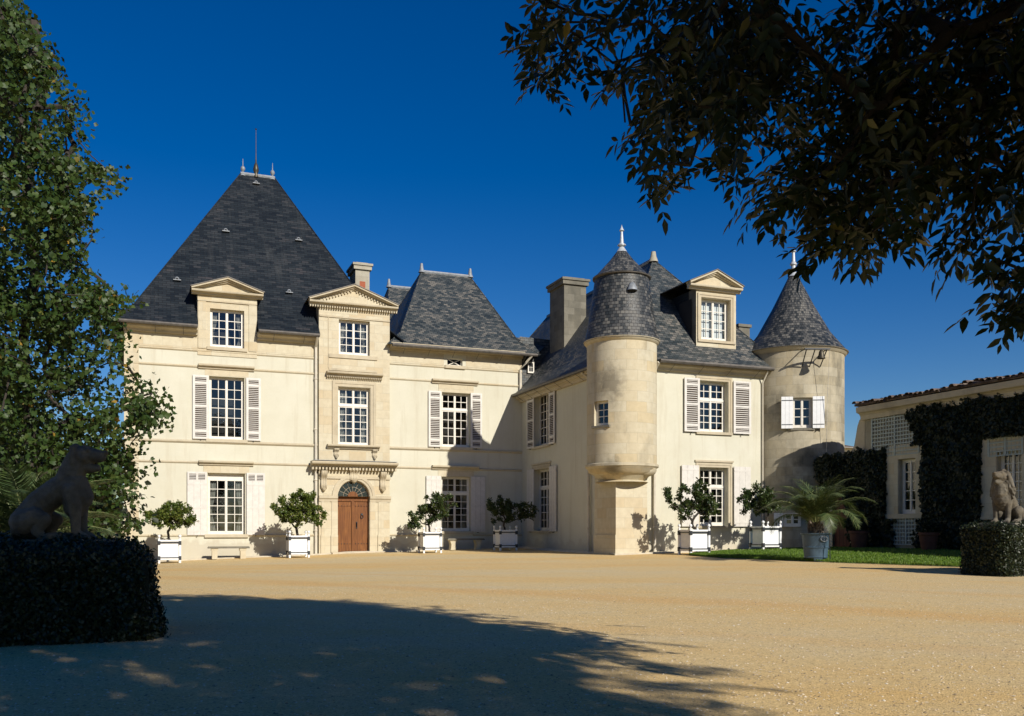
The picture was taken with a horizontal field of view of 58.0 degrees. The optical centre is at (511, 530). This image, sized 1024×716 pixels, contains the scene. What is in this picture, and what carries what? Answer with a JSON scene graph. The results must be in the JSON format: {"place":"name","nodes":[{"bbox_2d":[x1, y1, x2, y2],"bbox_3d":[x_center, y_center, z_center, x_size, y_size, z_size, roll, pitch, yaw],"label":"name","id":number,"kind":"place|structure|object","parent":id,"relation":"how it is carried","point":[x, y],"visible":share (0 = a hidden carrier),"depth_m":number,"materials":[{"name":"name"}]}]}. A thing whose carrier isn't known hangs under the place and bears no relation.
{"place":"outdoors","nodes":[
{"label":"outdoors","id":0,"kind":"place"},
{"bbox_2d":[0,531,1023,715],"bbox_3d":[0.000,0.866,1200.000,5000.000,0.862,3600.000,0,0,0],"label":"gravel ground","id":1,"kind":"structure","parent":0,"point":[387,574],"depth_m":8.22,"materials":[{"name":"beige gravel"}]},
{"bbox_2d":[1,328,99,450],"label":"evergreen tree","id":2,"kind":"object","parent":1,"relation":"on","point":[58,411],"visible":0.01,"depth_m":45.25,"materials":[{"name":"green plant"}]},
{"bbox_2d":[0,457,122,537],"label":"palm","id":3,"kind":"object","parent":1,"relation":"on","point":[19,492],"visible":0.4,"depth_m":13.80,"materials":[{"name":"green plant"}]},
{"bbox_2d":[0,397,123,461],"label":"bright tree","id":4,"kind":"object","parent":1,"relation":"on","point":[54,422],"depth_m":38.07,"materials":[{"name":"green plant"}]},
{"bbox_2d":[0,399,156,542],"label":"evergreen tree","id":5,"kind":"object","parent":1,"relation":"on","point":[21,458],"visible":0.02,"depth_m":31.21,"materials":[{"name":"green plant"}]},
{"bbox_2d":[0,431,158,550],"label":"evergreen tree","id":6,"kind":"object","parent":1,"relation":"on","point":[134,519],"visible":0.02,"depth_m":24.56,"materials":[{"name":"green plant"}]},
{"bbox_2d":[0,526,170,646],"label":"clipped hedge","id":7,"kind":"object","parent":1,"relation":"on","point":[52,592],"visible":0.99,"depth_m":8.18,"materials":[{"name":"green plant"}]},
{"bbox_2d":[0,443,114,551],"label":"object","id":8,"kind":"object","parent":7,"relation":"on","point":[67,487],"visible":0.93,"depth_m":8.73,"materials":[{"name":"grey stone"}]},
{"bbox_2d":[0,0,176,538],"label":"tulip tree","id":9,"kind":"object","parent":1,"relation":"on","point":[23,64],"visible":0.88,"depth_m":19.56,"materials":[{"name":"green plant"}]},
{"bbox_2d":[158,534,181,563],"bbox_3d":[-12.690,0.679,34.187,0.830,1.060,0.825,0,0,-21],"label":"planter box","id":10,"kind":"object","parent":1,"relation":"on","point":[169,549],"visible":0.99,"depth_m":33.86,"materials":[{"name":"white paint"}]},
{"bbox_2d":[142,499,196,539],"bbox_3d":[-12.550,-0.318,33.998,2.000,1.704,1.266,0,0,-21],"label":"orange tree","id":11,"kind":"object","parent":10,"relation":"on","point":[167,516],"visible":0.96,"depth_m":33.89,"materials":[{"name":"green plant"}]},
{"bbox_2d":[208,546,249,558],"bbox_3d":[-11.156,0.881,36.343,1.566,0.495,0.400,0,0,-21],"label":"stone bench","id":12,"kind":"object","parent":1,"relation":"on","point":[242,549],"visible":0.99,"depth_m":36.28,"materials":[{"name":"beige stone"}]},
{"bbox_2d":[286,530,309,557],"bbox_3d":[-8.327,0.528,35.892,0.830,1.060,0.825,0,0,-21],"label":"planter box","id":13,"kind":"object","parent":1,"relation":"on","point":[296,545],"visible":1,"depth_m":35.61,"materials":[{"name":"white paint"}]},
{"bbox_2d":[269,488,327,535],"bbox_3d":[-8.262,-0.641,35.968,1.742,2.033,1.869,0,0,31],"label":"orange tree","id":14,"kind":"object","parent":13,"relation":"on","point":[305,507],"visible":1,"depth_m":35.64,"materials":[{"name":"green plant"}]},
{"bbox_2d":[155,547,514,561],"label":"kerb","id":15,"kind":"structure","parent":1,"relation":"on","point":[322,554],"depth_m":37.97,"materials":[{"name":"beige stone"}]},
{"bbox_2d":[418,527,441,552],"bbox_3d":[-3.364,0.396,37.831,0.830,1.060,0.825,0,0,-21],"label":"planter box","id":16,"kind":"object","parent":1,"relation":"on","point":[429,540],"visible":0.98,"depth_m":37.55,"materials":[{"name":"white paint"}]},
{"bbox_2d":[407,491,457,531],"bbox_3d":[-3.326,-0.695,37.655,2.094,1.872,1.652,0,0,-21],"label":"orange tree","id":17,"kind":"object","parent":16,"relation":"on","point":[435,508],"visible":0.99,"depth_m":37.57,"materials":[{"name":"green plant"}]},
{"bbox_2d":[445,538,484,549],"bbox_3d":[-2.034,0.593,39.907,1.675,0.495,0.400,0,0,-21],"label":"stone bench","id":18,"kind":"object","parent":1,"relation":"on","point":[453,541],"visible":1,"depth_m":39.74,"materials":[{"name":"beige stone"}]},
{"bbox_2d":[113,128,848,559],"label":"chateau","id":19,"kind":"structure","parent":1,"relation":"on","point":[279,350],"depth_m":37.56,"materials":[{"name":"stone"}]},
{"bbox_2d":[208,473,244,533],"bbox_3d":[-11.593,-1.073,37.403,1.442,2.457,0.217,0,0,-21],"label":"window","id":20,"kind":"structure","parent":19,"relation":"in","point":[212,477],"depth_m":37.32,"materials":[{"name":"paint"}]},
{"bbox_2d":[209,377,243,439],"bbox_3d":[-11.554,-4.917,37.341,1.358,2.510,0.072,0,0,-21],"label":"window","id":21,"kind":"structure","parent":19,"relation":"in","point":[226,389],"depth_m":37.30,"materials":[{"name":"paint"}]},
{"bbox_2d":[338,388,368,444],"bbox_3d":[-6.753,-4.801,39.140,1.348,2.419,0.225,0,0,-21],"label":"window","id":22,"kind":"structure","parent":19,"relation":"in","point":[362,397],"depth_m":39.09,"materials":[{"name":"paint"}]},
{"bbox_2d":[338,496,368,551],"bbox_3d":[-6.729,-0.258,39.028,1.342,2.339,0.162,0,0,-21],"label":"front door","id":23,"kind":"structure","parent":19,"relation":"in","point":[352,515],"depth_m":39.01,"materials":[{"name":"brown wood"}]},
{"bbox_2d":[339,320,368,355],"bbox_3d":[-6.744,-8.121,39.148,1.312,1.460,0.217,0,0,-21],"label":"window","id":24,"kind":"structure","parent":19,"relation":"in","point":[363,327],"depth_m":39.10,"materials":[{"name":"paint"}]},
{"bbox_2d":[447,358,461,365],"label":"window","id":25,"kind":"structure","parent":19,"relation":"in","point":[449,359],"depth_m":40.79,"materials":[{"name":"paint"}]},
{"bbox_2d":[441,477,468,530],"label":"window","id":26,"kind":"structure","parent":19,"relation":"in","point":[463,485],"depth_m":40.92,"materials":[{"name":"paint"}]},
{"bbox_2d":[442,393,468,446],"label":"window","id":27,"kind":"structure","parent":19,"relation":"in","point":[454,409],"depth_m":40.86,"materials":[{"name":"paint"}]},
{"bbox_2d":[528,362,533,372],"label":"window","id":28,"kind":"structure","parent":19,"relation":"in","point":[528,362],"depth_m":42.14,"materials":[{"name":"paint"}]},
{"bbox_2d":[540,394,547,444],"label":"window","id":29,"kind":"structure","parent":19,"relation":"in","point":[546,395],"depth_m":40.14,"materials":[{"name":"paint"}]},
{"bbox_2d":[540,469,548,530],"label":"window","id":30,"kind":"structure","parent":19,"relation":"in","point":[544,487],"depth_m":40.13,"materials":[{"name":"paint"}]},
{"bbox_2d":[700,382,723,431],"bbox_3d":[7.416,-4.598,34.558,1.236,1.883,0.080,0,0,-21],"label":"window","id":31,"kind":"structure","parent":19,"relation":"in","point":[709,400],"depth_m":34.57,"materials":[{"name":"paint"}]},
{"bbox_2d":[700,468,723,525],"bbox_3d":[7.386,-1.253,34.625,1.230,2.158,0.225,0,0,-21],"label":"window","id":32,"kind":"structure","parent":19,"relation":"in","point":[717,487],"depth_m":34.69,"materials":[{"name":"paint"}]},
{"bbox_2d":[799,348,829,451],"bbox_3d":[11.187,-4.605,33.995,1.009,4.121,0.770,0,0,-3],"label":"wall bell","id":33,"kind":"object","parent":19,"relation":"attached to","point":[821,354],"depth_m":33.84,"materials":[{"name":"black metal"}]},
{"bbox_2d":[493,525,517,550],"bbox_3d":[-0.283,0.313,39.035,0.830,1.060,0.825,0,0,-21],"label":"planter box","id":34,"kind":"object","parent":1,"relation":"on","point":[504,538],"visible":0.98,"depth_m":38.77,"materials":[{"name":"white paint"}]},
{"bbox_2d":[485,494,538,529],"bbox_3d":[-0.069,-0.682,39.028,2.358,1.700,1.769,0,0,-21],"label":"orange tree","id":35,"kind":"object","parent":34,"relation":"on","point":[505,509],"visible":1,"depth_m":38.83,"materials":[{"name":"green plant"}]},
{"bbox_2d":[518,546,592,553],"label":"kerb","id":36,"kind":"structure","parent":1,"relation":"on","point":[559,550],"depth_m":37.80,"materials":[{"name":"beige stone"}]},
{"bbox_2d":[608,548,761,554],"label":"kerb","id":37,"kind":"structure","parent":1,"relation":"on","point":[660,552],"depth_m":32.77,"materials":[{"name":"beige stone"}]},
{"bbox_2d":[677,524,710,554],"bbox_3d":[6.223,0.305,31.558,0.830,1.060,0.825,0,0,-21],"label":"planter box","id":38,"kind":"object","parent":1,"relation":"on","point":[690,540],"visible":0.98,"depth_m":31.30,"materials":[{"name":"white paint"}]},
{"bbox_2d":[663,477,721,529],"bbox_3d":[6.177,-0.835,31.564,2.322,1.987,1.354,0,0,-21],"label":"orange tree","id":39,"kind":"object","parent":38,"relation":"on","point":[702,499],"visible":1,"depth_m":31.45,"materials":[{"name":"green plant"}]},
{"bbox_2d":[498,0,1023,354],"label":"overhanging tree","id":40,"kind":"object","parent":1,"relation":"on","point":[758,46],"visible":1,"depth_m":5.19,"materials":[{"name":"green plant"}]},
{"bbox_2d":[819,419,864,546],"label":"garden wall","id":41,"kind":"structure","parent":1,"relation":"on","point":[838,538],"depth_m":33.35,"materials":[{"name":"stone"}]},
{"bbox_2d":[834,497,849,546],"bbox_3d":[11.983,-0.018,33.320,0.066,2.635,0.924,0,0,-21],"label":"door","id":42,"kind":"structure","parent":41,"relation":"in","point":[839,539],"depth_m":33.44,"materials":[{"name":"brown wood"}]},
{"bbox_2d":[813,445,896,547],"bbox_3d":[12.001,-0.995,32.547,0.447,3.888,4.194,0,0,-21],"label":"ivy","id":43,"kind":"object","parent":41,"relation":"attached to","point":[867,470],"visible":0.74,"depth_m":31.88,"materials":[{"name":"green plant"}]},
{"bbox_2d":[845,445,853,451],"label":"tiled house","id":44,"kind":"structure","parent":1,"relation":"on","point":[847,448],"depth_m":59.85,"materials":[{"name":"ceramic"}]},
{"bbox_2d":[852,372,1023,548],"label":"outbuilding","id":45,"kind":"structure","parent":1,"relation":"on","point":[886,423],"depth_m":30.09,"materials":[{"name":"paint"}]},
{"bbox_2d":[903,459,914,513],"bbox_3d":[13.161,-1.447,30.402,0.072,1.792,0.720,0,0,-21],"label":"window","id":46,"kind":"structure","parent":45,"relation":"in","point":[911,511],"depth_m":30.47,"materials":[{"name":"paint"}]},
{"bbox_2d":[904,392,1023,549],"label":"ivy","id":47,"kind":"object","parent":45,"relation":"attached to","point":[950,479],"visible":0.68,"depth_m":28.32,"materials":[{"name":"green plant"}]},
{"bbox_2d":[1001,450,1021,505],"bbox_3d":[14.574,-1.402,26.794,0.072,1.836,0.820,0,0,-21],"label":"window","id":48,"kind":"structure","parent":45,"relation":"in","point":[1003,458],"depth_m":26.75,"materials":[{"name":"paint"}]},
{"bbox_2d":[957,520,1023,576],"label":"clipped hedge","id":49,"kind":"object","parent":1,"relation":"on","point":[988,550],"visible":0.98,"depth_m":19.60,"materials":[{"name":"green plant"}]},
{"bbox_2d":[979,469,1023,528],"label":"stone lion","id":50,"kind":"object","parent":49,"relation":"on","point":[1006,507],"visible":0.94,"depth_m":19.90},
{"bbox_2d":[0,0,1023,525],"label":"sky","id":51,"kind":"structure","parent":0,"point":[396,129],"materials":[{"name":"blue"}]},
{"bbox_2d":[689,546,961,566],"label":"lawn","id":52,"kind":"structure","parent":0,"point":[856,555],"depth_m":27.10,"materials":[{"name":"green plant"}]},
{"bbox_2d":[749,521,781,549],"bbox_3d":[8.957,0.179,32.626,0.830,1.060,0.825,0,0,-21],"label":"planter box","id":53,"kind":"object","parent":52,"relation":"on","point":[762,536],"visible":0.94,"depth_m":32.37,"materials":[{"name":"white paint"}]},
{"bbox_2d":[736,480,782,525],"bbox_3d":[8.894,-0.877,32.719,1.941,1.808,1.326,0,0,-35],"label":"orange tree","id":54,"kind":"object","parent":53,"relation":"on","point":[763,497],"visible":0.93,"depth_m":32.55,"materials":[{"name":"green plant"}]},
{"bbox_2d":[800,533,830,561],"bbox_3d":[8.533,0.473,25.925,0.832,0.796,0.832,0,0,-21],"label":"blue pot","id":55,"kind":"object","parent":52,"relation":"on","point":[816,546],"visible":0.96,"depth_m":25.63,"materials":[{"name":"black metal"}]},
{"bbox_2d":[758,475,877,534],"bbox_3d":[8.474,-0.684,25.928,3.105,1.710,3.076,0,0,0],"label":"palm","id":56,"kind":"object","parent":55,"relation":"in","point":[815,508],"visible":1,"depth_m":25.60,"materials":[{"name":"green plant"}]},
{"bbox_2d":[847,519,871,547],"bbox_3d":[11.809,0.116,31.449,0.818,0.994,0.877,0,0,0],"label":"terracotta pot","id":57,"kind":"object","parent":52,"relation":"on","point":[859,537],"visible":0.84,"depth_m":31.23,"materials":[{"name":"brown ceramic"}]},
{"bbox_2d":[916,520,942,549],"bbox_3d":[12.925,0.139,28.635,0.745,0.945,0.765,0,0,41],"label":"terracotta pot","id":58,"kind":"object","parent":52,"relation":"on","point":[928,532],"visible":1,"depth_m":28.44,"materials":[{"name":"brown ceramic"}]}
]}

